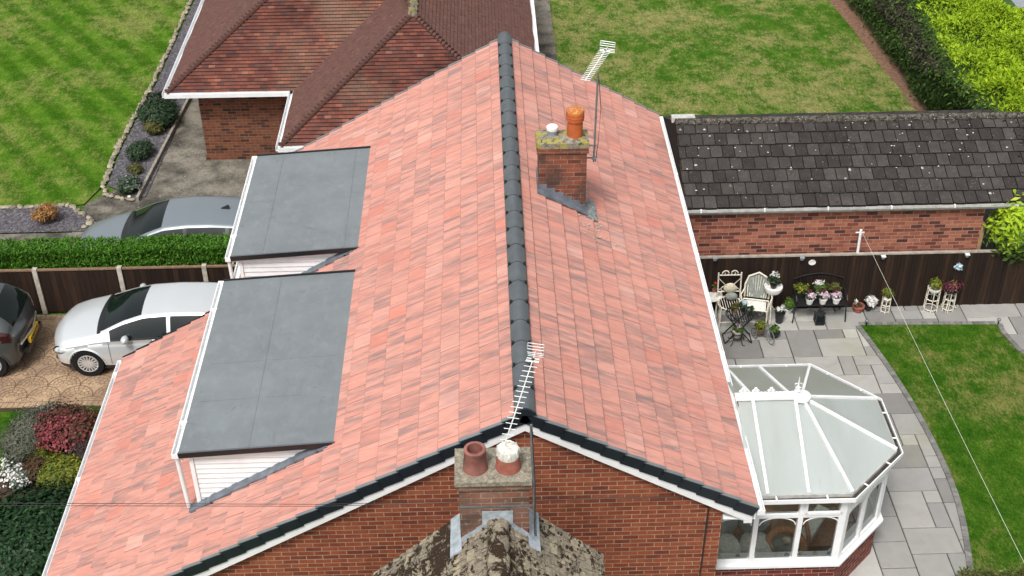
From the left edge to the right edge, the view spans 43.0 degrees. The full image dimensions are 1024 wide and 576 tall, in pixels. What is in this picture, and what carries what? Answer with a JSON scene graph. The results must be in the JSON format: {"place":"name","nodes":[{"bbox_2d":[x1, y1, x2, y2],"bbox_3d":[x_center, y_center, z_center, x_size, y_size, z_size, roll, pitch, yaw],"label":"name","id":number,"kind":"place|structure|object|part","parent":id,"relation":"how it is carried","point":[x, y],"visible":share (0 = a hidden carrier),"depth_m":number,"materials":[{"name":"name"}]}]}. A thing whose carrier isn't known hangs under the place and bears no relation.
{"place":"outdoors","nodes":[
{"label":"outdoors","id":0,"kind":"place"},
{"bbox_2d":[0,411,31,472],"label":"front lawn","id":1,"kind":"structure","parent":0,"point":[5,416],"depth_m":26.09,"materials":[{"name":"green plant"}]},
{"bbox_2d":[0,314,114,407],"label":"imprinted driveway","id":2,"kind":"structure","parent":0,"point":[38,373],"depth_m":27.11,"materials":[{"name":"beige concrete"}]},
{"bbox_2d":[0,282,41,375],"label":"hatchback car","id":3,"kind":"object","parent":2,"relation":"on","point":[20,326],"visible":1,"depth_m":27.09,"materials":[{"name":"paint"}]},
{"bbox_3d":[-10.488,0.331,27.153,0.453,0.378,1.098,-1,35,-1],"label":"rear window","id":4,"kind":"part","parent":3,"relation":"part of","materials":[{"name":"black glass"}]},
{"bbox_2d":[53,282,217,375],"bbox_3d":[-7.338,0.756,27.505,4.622,1.444,2.104,-1,35,-1],"label":"hatchback car","id":5,"kind":"object","parent":2,"relation":"on","point":[94,336],"visible":0.62,"depth_m":26.91,"materials":[{"name":"silver paint"}]},
{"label":"side windows","id":6,"kind":"part","parent":5,"relation":"part of","materials":[{"name":"black glass"}]},
{"bbox_2d":[0,98,250,247],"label":"neighbour driveway","id":7,"kind":"structure","parent":0,"point":[186,168],"depth_m":33.86,"materials":[{"name":"concrete"}]},
{"bbox_2d":[80,196,240,246],"bbox_3d":[-7.744,-1.184,30.080,4.772,1.639,2.322,-2,35,-2],"label":"hatchback car","id":8,"kind":"object","parent":7,"relation":"on","point":[197,215],"visible":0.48,"depth_m":29.63,"materials":[{"name":"silver paint"}]},
{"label":"side windows","id":9,"kind":"part","parent":8,"relation":"part of","materials":[{"name":"black glass"}]},
{"bbox_2d":[0,0,556,314],"bbox_3d":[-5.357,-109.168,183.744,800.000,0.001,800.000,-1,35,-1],"label":"ground","id":10,"kind":"structure","parent":0,"point":[98,193],"depth_m":33.53,"materials":[{"name":"grey"}]},
{"bbox_2d":[0,203,93,227],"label":"stone border","id":11,"kind":"object","parent":10,"relation":"on","point":[89,221],"visible":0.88,"depth_m":32.64,"materials":[{"name":"beige stone"}]},
{"bbox_2d":[0,207,95,232],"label":"slate bed","id":12,"kind":"object","parent":10,"relation":"on","point":[15,220],"visible":0.67,"depth_m":32.14,"materials":[{"name":"grey gravel"}]},
{"bbox_2d":[29,201,60,223],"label":"autumn shrub","id":13,"kind":"object","parent":12,"relation":"on","point":[44,212],"visible":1,"depth_m":31.88,"materials":[{"name":"orange plant"}]},
{"bbox_2d":[0,410,99,502],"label":"planting bed","id":14,"kind":"object","parent":10,"relation":"on","point":[6,488],"depth_m":24.53,"materials":[{"name":"soil"}]},
{"bbox_2d":[0,444,21,468],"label":"daisy clump","id":15,"kind":"object","parent":14,"relation":"on","point":[3,461],"visible":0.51,"depth_m":24.77,"materials":[{"name":"white plant"}]},
{"bbox_2d":[0,458,33,490],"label":"silver plant","id":16,"kind":"object","parent":14,"relation":"on","point":[16,475],"visible":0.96,"depth_m":24.39,"materials":[{"name":"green plant"}]},
{"bbox_2d":[0,405,51,464],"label":"lavender","id":17,"kind":"object","parent":14,"relation":"on","point":[20,436],"visible":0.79,"depth_m":24.83,"materials":[{"name":"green plant"}]},
{"bbox_2d":[20,453,48,484],"bbox_3d":[-8.977,3.434,24.608,0.675,0.482,0.773,-28,44,-33],"label":"dusky shrub","id":18,"kind":"object","parent":14,"relation":"on","point":[33,466],"visible":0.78,"depth_m":24.46,"materials":[{"name":"brown plant"}]},
{"bbox_2d":[0,473,74,575],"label":"laurel bush","id":19,"kind":"object","parent":14,"relation":"on","point":[27,535],"visible":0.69,"depth_m":22.28,"materials":[{"name":"green plant"}]},
{"bbox_2d":[24,441,53,462],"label":"spiky plant","id":20,"kind":"object","parent":14,"relation":"on","point":[42,451],"visible":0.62,"depth_m":24.80,"materials":[{"name":"green plant"}]},
{"bbox_2d":[28,401,65,417],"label":"silvery ground plant","id":21,"kind":"object","parent":14,"relation":"on","point":[47,404],"visible":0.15,"depth_m":25.99,"materials":[{"name":"grey plant"}]},
{"bbox_2d":[36,450,82,493],"bbox_3d":[-8.401,3.460,24.434,1.093,0.658,1.145,-1,35,-1],"label":"golden shrub","id":22,"kind":"object","parent":14,"relation":"on","point":[62,465],"visible":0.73,"depth_m":24.20,"materials":[{"name":"yellow plant"}]},
{"bbox_2d":[31,396,98,456],"bbox_3d":[-8.550,2.704,25.192,1.620,0.991,1.554,-1,35,-1],"label":"sedum shrub","id":23,"kind":"object","parent":14,"relation":"on","point":[67,427],"visible":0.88,"depth_m":24.79,"materials":[{"name":"red plant"}]},
{"bbox_2d":[66,433,89,463],"bbox_3d":[-8.037,3.103,24.799,0.834,0.784,0.972,9,36,13],"label":"heather","id":24,"kind":"object","parent":14,"relation":"on","point":[81,453],"visible":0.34,"depth_m":24.53,"materials":[{"name":"brown plant"}]},
{"bbox_2d":[85,403,100,417],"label":"rose bush","id":25,"kind":"object","parent":14,"relation":"on","point":[93,408],"visible":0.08,"depth_m":25.58,"materials":[{"name":"green plant"}]},
{"bbox_2d":[0,406,100,410],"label":"drive kerb","id":26,"kind":"structure","parent":10,"relation":"on","point":[11,409],"depth_m":26.34,"materials":[{"name":"concrete"}]},
{"bbox_2d":[0,0,188,207],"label":"lawn beyond hedge","id":27,"kind":"object","parent":10,"relation":"on","point":[76,77],"visible":1,"depth_m":38.37,"materials":[{"name":"green plant"}]},
{"bbox_2d":[0,232,235,268],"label":"clipped hedge","id":28,"kind":"object","parent":10,"relation":"on","point":[183,250],"visible":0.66,"depth_m":28.51,"materials":[{"name":"green plant"}]},
{"bbox_2d":[0,263,235,314],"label":"panel fence","id":29,"kind":"object","parent":10,"relation":"on","point":[48,290],"visible":0.5,"depth_m":28.59,"materials":[{"name":"wood"}]},
{"bbox_2d":[100,0,192,200],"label":"stone border","id":30,"kind":"object","parent":10,"relation":"on","point":[117,147],"visible":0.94,"depth_m":36.49,"materials":[{"name":"beige stone"}]},
{"bbox_2d":[108,0,200,196],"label":"slate bed by path","id":31,"kind":"object","parent":10,"relation":"on","point":[137,132],"visible":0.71,"depth_m":35.69,"materials":[{"name":"grey gravel"}]},
{"bbox_2d":[114,173,143,195],"bbox_3d":[-9.786,-2.676,33.205,0.756,0.564,0.726,-1,35,-1],"label":"blue spruce mound","id":32,"kind":"object","parent":31,"relation":"on","point":[130,185],"visible":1,"depth_m":33.05,"materials":[{"name":"green plant"}]},
{"bbox_2d":[126,161,144,175],"bbox_3d":[-9.866,-3.131,34.036,0.446,0.353,0.461,-19,39,-24],"label":"heather mound","id":33,"kind":"object","parent":31,"relation":"on","point":[136,168],"visible":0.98,"depth_m":33.95,"materials":[{"name":"green plant"}]},
{"bbox_2d":[124,138,155,161],"bbox_3d":[-9.934,-3.678,34.613,0.719,0.533,0.953,13,38,19],"label":"hebe bush","id":34,"kind":"object","parent":31,"relation":"on","point":[139,150],"visible":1,"depth_m":34.45,"materials":[{"name":"green plant"}]},
{"bbox_2d":[142,119,163,134],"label":"bronze bush","id":35,"kind":"object","parent":31,"relation":"on","point":[154,127],"visible":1,"depth_m":35.55,"materials":[{"name":"green plant"}]},
{"bbox_2d":[134,88,180,133],"bbox_3d":[-9.866,-4.981,36.248,1.379,0.858,1.908,-1,35,-1],"label":"fern bush","id":36,"kind":"object","parent":31,"relation":"on","point":[160,109],"visible":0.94,"depth_m":35.81,"materials":[{"name":"green plant"}]},
{"bbox_2d":[136,98,191,201],"bbox_3d":[-9.378,-6.499,38.908,0.268,0.140,14.708,0,35,0],"label":"kerb edging","id":37,"kind":"object","parent":31,"relation":"on","point":[160,153],"visible":0.39,"depth_m":34.85,"materials":[{"name":"concrete"}]},
{"bbox_2d":[162,0,538,159],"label":"hipped roof house","id":38,"kind":"structure","parent":10,"relation":"on","point":[255,77],"depth_m":33.51,"materials":[{"name":"tile"}]},
{"bbox_2d":[42,31,764,575],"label":"house","id":39,"kind":"structure","parent":10,"relation":"on","point":[422,265],"depth_m":20.52,"materials":[{"name":"tile"}]},
{"bbox_2d":[0,497,673,506],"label":"overhead cable","id":40,"kind":"object","parent":39,"relation":"attached to","point":[343,505],"visible":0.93,"depth_m":17.57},
{"bbox_2d":[5,496,685,504],"bbox_3d":[-2.115,2.776,17.344,9.686,1.463,0.134,-6,36,-7],"label":"overhead cable","id":41,"kind":"object","parent":39,"relation":"attached to","point":[303,504],"visible":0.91,"depth_m":17.37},
{"bbox_2d":[587,144,596,159],"bbox_3d":[1.350,-2.304,22.071,0.170,0.260,0.075,-1,35,-1],"label":"mast bracket","id":42,"kind":"object","parent":39,"relation":"attached to","point":[593,158],"visible":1,"depth_m":22.13,"materials":[{"name":"grey metal"}]},
{"bbox_2d":[581,40,615,161],"bbox_3d":[1.438,-3.090,22.003,0.272,1.762,1.362,10,37,14],"label":"tv aerial","id":43,"kind":"object","parent":42,"relation":"attached to","point":[597,78],"visible":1,"depth_m":21.74,"materials":[{"name":"metal"}]},
{"bbox_2d":[569,209,619,245],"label":"mortar crumbs","id":44,"kind":"object","parent":39,"relation":"on","point":[597,227],"visible":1,"depth_m":22.32,"materials":[{"name":"concrete"}]},
{"bbox_2d":[845,0,1023,111],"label":"conifer hedge","id":45,"kind":"object","parent":10,"relation":"on","point":[959,54],"visible":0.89,"depth_m":35.16,"materials":[{"name":"green plant"}]},
{"bbox_2d":[1011,0,1023,7],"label":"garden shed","id":46,"kind":"structure","parent":10,"relation":"on","point":[1018,3],"depth_m":37.29,"materials":[{"name":"white wood"}]},
{"bbox_2d":[370,441,604,575],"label":"mossy roofed house","id":47,"kind":"structure","parent":0,"point":[488,530],"depth_m":15.12,"materials":[{"name":"tile"}]},
{"bbox_2d":[500,342,544,536],"bbox_3d":[0.208,1.874,15.218,0.357,1.832,1.651,6,36,9],"label":"tv aerial","id":48,"kind":"object","parent":47,"relation":"attached to","point":[533,359],"visible":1,"depth_m":14.87,"materials":[{"name":"metal"}]},
{"bbox_2d":[534,0,556,60],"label":"side path","id":49,"kind":"structure","parent":0,"point":[545,35],"depth_m":41.29,"materials":[{"name":"concrete"}]},
{"bbox_2d":[550,0,916,115],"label":"lawn behind garage","id":50,"kind":"structure","parent":0,"point":[703,57],"depth_m":39.59,"materials":[{"name":"green plant"}]},
{"bbox_2d":[714,208,1023,575],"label":"paving","id":51,"kind":"structure","parent":0,"point":[918,531],"depth_m":24.67,"materials":[{"name":"stone"}]},
{"bbox_2d":[709,292,721,317],"bbox_3d":[4.028,0.066,26.463,0.512,1.016,0.584,-1,35,-1],"label":"side table","id":52,"kind":"object","parent":51,"relation":"on","point":[713,295],"visible":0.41,"depth_m":26.41,"materials":[{"name":"white metal"}]},
{"bbox_2d":[712,282,716,291],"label":"potted geranium","id":53,"kind":"object","parent":52,"relation":"on","point":[714,288],"visible":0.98,"depth_m":26.43,"materials":[{"name":"ceramic"}]},
{"bbox_2d":[715,270,742,327],"bbox_3d":[4.397,0.228,26.177,0.508,1.079,0.532,-1,35,-1],"label":"garden chair","id":54,"kind":"object","parent":51,"relation":"on","point":[718,289],"visible":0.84,"depth_m":26.21,"materials":[{"name":"white metal"}]},
{"bbox_2d":[724,283,735,292],"bbox_3d":[4.392,-0.001,26.184,0.260,0.240,0.100,-1,35,-1],"label":"scatter cushion","id":55,"kind":"object","parent":54,"relation":"on","point":[729,287],"visible":1,"depth_m":26.14,"materials":[{"name":"beige fabric"}]},
{"bbox_2d":[725,292,737,299],"bbox_3d":[4.425,0.169,26.220,0.260,0.180,0.140,-1,35,-1],"label":"seat pad","id":56,"kind":"object","parent":54,"relation":"on","point":[731,296],"visible":1,"depth_m":26.17,"materials":[{"name":"grey fabric"}]},
{"bbox_2d":[728,323,744,345],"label":"potted plant","id":57,"kind":"object","parent":51,"relation":"on","point":[738,329],"visible":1,"depth_m":25.68,"materials":[{"name":"green plant"}]},
{"bbox_2d":[722,306,753,343],"bbox_3d":[4.496,0.764,25.810,0.564,0.638,0.564,-1,35,-1],"label":"bistro table","id":58,"kind":"object","parent":51,"relation":"on","point":[735,318],"visible":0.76,"depth_m":25.64,"materials":[{"name":"black metal"}]},
{"bbox_2d":[729,302,739,313],"bbox_3d":[4.387,0.387,25.595,0.234,0.234,0.199,-1,35,-1],"label":"table pot","id":59,"kind":"object","parent":58,"relation":"on","point":[734,308],"visible":1,"depth_m":25.56,"materials":[{"name":"brown plant"}]},
{"bbox_2d":[739,300,747,312],"bbox_3d":[4.565,0.342,25.627,0.230,0.268,0.210,-1,35,-1],"label":"table pot","id":60,"kind":"object","parent":58,"relation":"on","point":[743,303],"visible":1,"depth_m":25.58,"materials":[{"name":"white plant"}]},
{"bbox_2d":[744,305,754,315],"bbox_3d":[4.668,0.440,25.523,0.214,0.227,0.207,-1,35,-1],"label":"table pot","id":61,"kind":"object","parent":58,"relation":"on","point":[749,310],"visible":1,"depth_m":25.47,"materials":[{"name":"green plant"}]},
{"bbox_2d":[740,272,772,328],"bbox_3d":[4.914,0.244,26.162,0.647,1.061,0.523,7,36,10],"label":"garden chair","id":62,"kind":"object","parent":51,"relation":"on","point":[754,285],"visible":0.88,"depth_m":26.18,"materials":[{"name":"white wood"}]},
{"bbox_2d":[751,319,774,344],"bbox_3d":[5.008,0.872,25.800,0.287,0.442,0.560,-15,38,-19],"label":"tricycle planter","id":63,"kind":"object","parent":51,"relation":"on","point":[760,326],"visible":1,"depth_m":25.82,"materials":[{"name":"brown plant"}]},
{"bbox_2d":[758,282,782,324],"bbox_3d":[5.263,0.313,26.255,0.455,0.848,0.445,-1,35,-1],"label":"plant stand","id":64,"kind":"object","parent":51,"relation":"on","point":[769,290],"visible":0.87,"depth_m":26.04,"materials":[{"name":"white metal"}]},
{"bbox_2d":[767,271,781,288],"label":"potted plant","id":65,"kind":"object","parent":64,"relation":"on","point":[774,276],"visible":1,"depth_m":25.94,"materials":[{"name":"green plant"}]},
{"bbox_2d":[769,323,779,338],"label":"potted plant","id":66,"kind":"object","parent":51,"relation":"on","point":[774,327],"visible":0.96,"depth_m":25.93,"materials":[{"name":"green plant"}]},
{"bbox_2d":[774,306,785,323],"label":"potted plant","id":67,"kind":"object","parent":51,"relation":"on","point":[779,314],"visible":1,"depth_m":26.28,"materials":[{"name":"black plant"}]},
{"bbox_2d":[781,297,794,313],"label":"potted plant","id":68,"kind":"object","parent":51,"relation":"on","point":[789,304],"visible":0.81,"depth_m":26.52,"materials":[{"name":"green plant"}]},
{"bbox_2d":[715,364,902,575],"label":"conservatory","id":69,"kind":"object","parent":51,"relation":"on","point":[814,435],"visible":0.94,"depth_m":19.93,"materials":[{"name":"white plastic"}]},
{"bbox_2d":[718,508,772,552],"bbox_3d":[3.655,4.084,20.832,1.112,0.940,0.850,-1,35,-1],"label":"wicker sofa","id":70,"kind":"object","parent":69,"relation":"on","point":[735,535],"visible":0.42,"depth_m":20.81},
{"bbox_2d":[717,503,847,563],"bbox_3d":[4.008,3.659,19.681,2.011,1.400,0.089,-1,35,-1],"label":"window","id":71,"kind":"structure","parent":69,"relation":"in","point":[802,512],"depth_m":19.74,"materials":[{"name":"white plastic"}]},
{"bbox_2d":[765,526,807,551],"bbox_3d":[4.384,4.240,20.876,0.700,0.596,0.640,-1,35,-1],"label":"papasan chair","id":72,"kind":"object","parent":69,"relation":"on","point":[778,545],"visible":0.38,"depth_m":20.80,"materials":[{"name":"wicker"}]},
{"bbox_2d":[782,536,790,544],"bbox_3d":[4.380,4.039,20.748,0.138,0.175,0.147,-1,35,-1],"label":"cushion","id":73,"kind":"object","parent":72,"relation":"on","point":[786,540],"visible":1,"depth_m":20.70,"materials":[{"name":"beige fabric"}]},
{"bbox_2d":[801,503,847,550],"bbox_3d":[5.010,3.895,21.173,0.792,0.833,0.817,-1,35,-1],"label":"wicker armchair","id":74,"kind":"object","parent":69,"relation":"on","point":[818,533],"visible":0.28,"depth_m":21.05,"materials":[{"name":"brown wicker"}]},
{"bbox_2d":[837,469,889,560],"bbox_3d":[5.426,3.378,20.059,0.088,1.400,1.235,28,44,34],"label":"window","id":75,"kind":"structure","parent":69,"relation":"in","point":[860,530],"depth_m":20.23,"materials":[{"name":"white plastic"}]},
{"bbox_2d":[868,484,878,512],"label":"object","id":76,"kind":"structure","parent":69,"relation":"in","point":[872,497],"depth_m":20.96,"materials":[{"name":"grey glass"}]},
{"bbox_2d":[790,272,847,322],"bbox_3d":[6.224,0.195,26.341,1.107,0.914,0.496,-1,35,-1],"label":"garden bench","id":77,"kind":"object","parent":51,"relation":"on","point":[802,302],"visible":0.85,"depth_m":26.29,"materials":[{"name":"black metal"}]},
{"bbox_2d":[793,282,809,298],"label":"potted plant","id":78,"kind":"object","parent":77,"relation":"on","point":[800,287],"visible":1,"depth_m":26.23,"materials":[{"name":"yellow plant"}]},
{"bbox_2d":[805,289,816,304],"bbox_3d":[6.014,0.187,26.122,0.253,0.320,0.218,-1,35,-1],"label":"flower pot","id":79,"kind":"object","parent":77,"relation":"on","point":[809,296],"visible":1,"depth_m":26.09,"materials":[{"name":"white ceramic"}]},
{"bbox_2d":[812,279,828,297],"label":"potted plant","id":80,"kind":"object","parent":77,"relation":"on","point":[819,284],"visible":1,"depth_m":26.20,"materials":[{"name":"green plant"}]},
{"bbox_2d":[817,288,831,304],"bbox_3d":[6.279,0.180,26.124,0.310,0.325,0.246,-1,35,-1],"label":"flower pot","id":81,"kind":"object","parent":77,"relation":"on","point":[822,297],"visible":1,"depth_m":26.10,"materials":[{"name":"white ceramic"}]},
{"bbox_2d":[827,282,841,292],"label":"potted plant","id":82,"kind":"object","parent":77,"relation":"on","point":[832,286],"visible":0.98,"depth_m":26.23,"materials":[{"name":"green plant"}]},
{"bbox_2d":[831,289,842,303],"bbox_3d":[6.539,0.163,26.143,0.261,0.328,0.201,-1,35,-1],"label":"flower pot","id":83,"kind":"object","parent":77,"relation":"on","point":[836,294],"visible":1,"depth_m":26.11,"materials":[{"name":"white ceramic"}]},
{"bbox_2d":[813,306,825,325],"bbox_3d":[6.227,0.538,26.269,0.241,0.435,0.241,-13,37,-16],"label":"lantern","id":84,"kind":"object","parent":51,"relation":"on","point":[819,317],"visible":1,"depth_m":26.24,"materials":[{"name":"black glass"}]},
{"bbox_2d":[852,299,864,312],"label":"potted plant","id":85,"kind":"object","parent":51,"relation":"on","point":[858,307],"visible":1,"depth_m":26.60,"materials":[{"name":"orange plant"}]},
{"bbox_2d":[855,229,864,252],"bbox_3d":[6.931,-0.397,26.346,0.180,1.861,0.056,-1,35,-1],"label":"line post","id":86,"kind":"object","parent":51,"relation":"on","point":[860,232],"visible":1,"depth_m":25.92,"materials":[{"name":"white plastic"}]},
{"bbox_2d":[864,237,1023,561],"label":"washing line","id":87,"kind":"object","parent":86,"relation":"attached to","point":[946,406],"visible":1,"depth_m":21.30,"materials":[{"name":"plastic"}]},
{"bbox_2d":[699,249,1023,310],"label":"slatted fence","id":88,"kind":"object","parent":51,"relation":"on","point":[986,276],"visible":0.75,"depth_m":26.36,"materials":[{"name":"brown wood"}]},
{"bbox_2d":[808,260,815,264],"bbox_3d":[6.035,-0.513,26.119,0.150,0.120,0.015,-1,35,-1],"label":"wall dish","id":89,"kind":"object","parent":88,"relation":"attached to","point":[811,262],"depth_m":26.12,"materials":[{"name":"white ceramic"}]},
{"bbox_2d":[864,295,877,310],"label":"potted plant","id":90,"kind":"object","parent":51,"relation":"on","point":[871,301],"visible":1,"depth_m":26.59,"materials":[{"name":"white plant"}]},
{"bbox_2d":[880,287,894,313],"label":"potted plant","id":91,"kind":"object","parent":51,"relation":"on","point":[887,296],"visible":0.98,"depth_m":26.50,"materials":[{"name":"yellow plant"}]},
{"bbox_2d":[923,277,943,313],"bbox_3d":[8.600,0.117,26.522,0.312,0.794,0.323,-1,35,-1],"label":"potted plant","id":92,"kind":"object","parent":51,"relation":"on","point":[934,288],"visible":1,"depth_m":26.44,"materials":[{"name":"yellow plant"}]},
{"bbox_2d":[856,321,1023,574],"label":"lawn edging","id":93,"kind":"object","parent":51,"relation":"on","point":[944,466],"visible":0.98,"depth_m":24.37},
{"bbox_2d":[940,280,966,313],"bbox_3d":[8.954,0.163,26.529,0.538,0.705,0.371,14,38,20],"label":"potted plant","id":94,"kind":"object","parent":51,"relation":"on","point":[952,287],"visible":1,"depth_m":26.40,"materials":[{"name":"purple plant"}]},
{"bbox_2d":[954,263,962,279],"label":"pinwheel flower","id":95,"kind":"object","parent":51,"relation":"on","point":[957,266],"visible":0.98,"depth_m":26.25,"materials":[{"name":"blue plastic"}]},
{"bbox_2d":[982,189,1023,266],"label":"conifer shrub","id":96,"kind":"object","parent":51,"relation":"on","point":[1006,227],"visible":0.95,"depth_m":25.75,"materials":[{"name":"green plant"}]},
{"bbox_2d":[829,0,930,110],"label":"soil strip","id":97,"kind":"object","parent":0,"point":[893,71],"visible":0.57,"depth_m":39.88,"materials":[{"name":"brown soil"}]},
{"bbox_2d":[861,324,1023,575],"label":"patio lawn","id":98,"kind":"structure","parent":0,"point":[976,371],"depth_m":24.10,"materials":[{"name":"green plant"}]},
{"bbox_2d":[956,565,1023,575],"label":"hedge","id":99,"kind":"object","parent":98,"relation":"on","point":[985,572],"visible":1,"depth_m":20.56,"materials":[{"name":"green plant"}]},
{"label":"terrace","id":100,"kind":"structure","parent":0,"visible":0},
{"bbox_2d":[663,109,1023,255],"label":"brick garage","id":101,"kind":"structure","parent":100,"relation":"on","point":[801,183],"depth_m":26.01,"materials":[{"name":"tile"}]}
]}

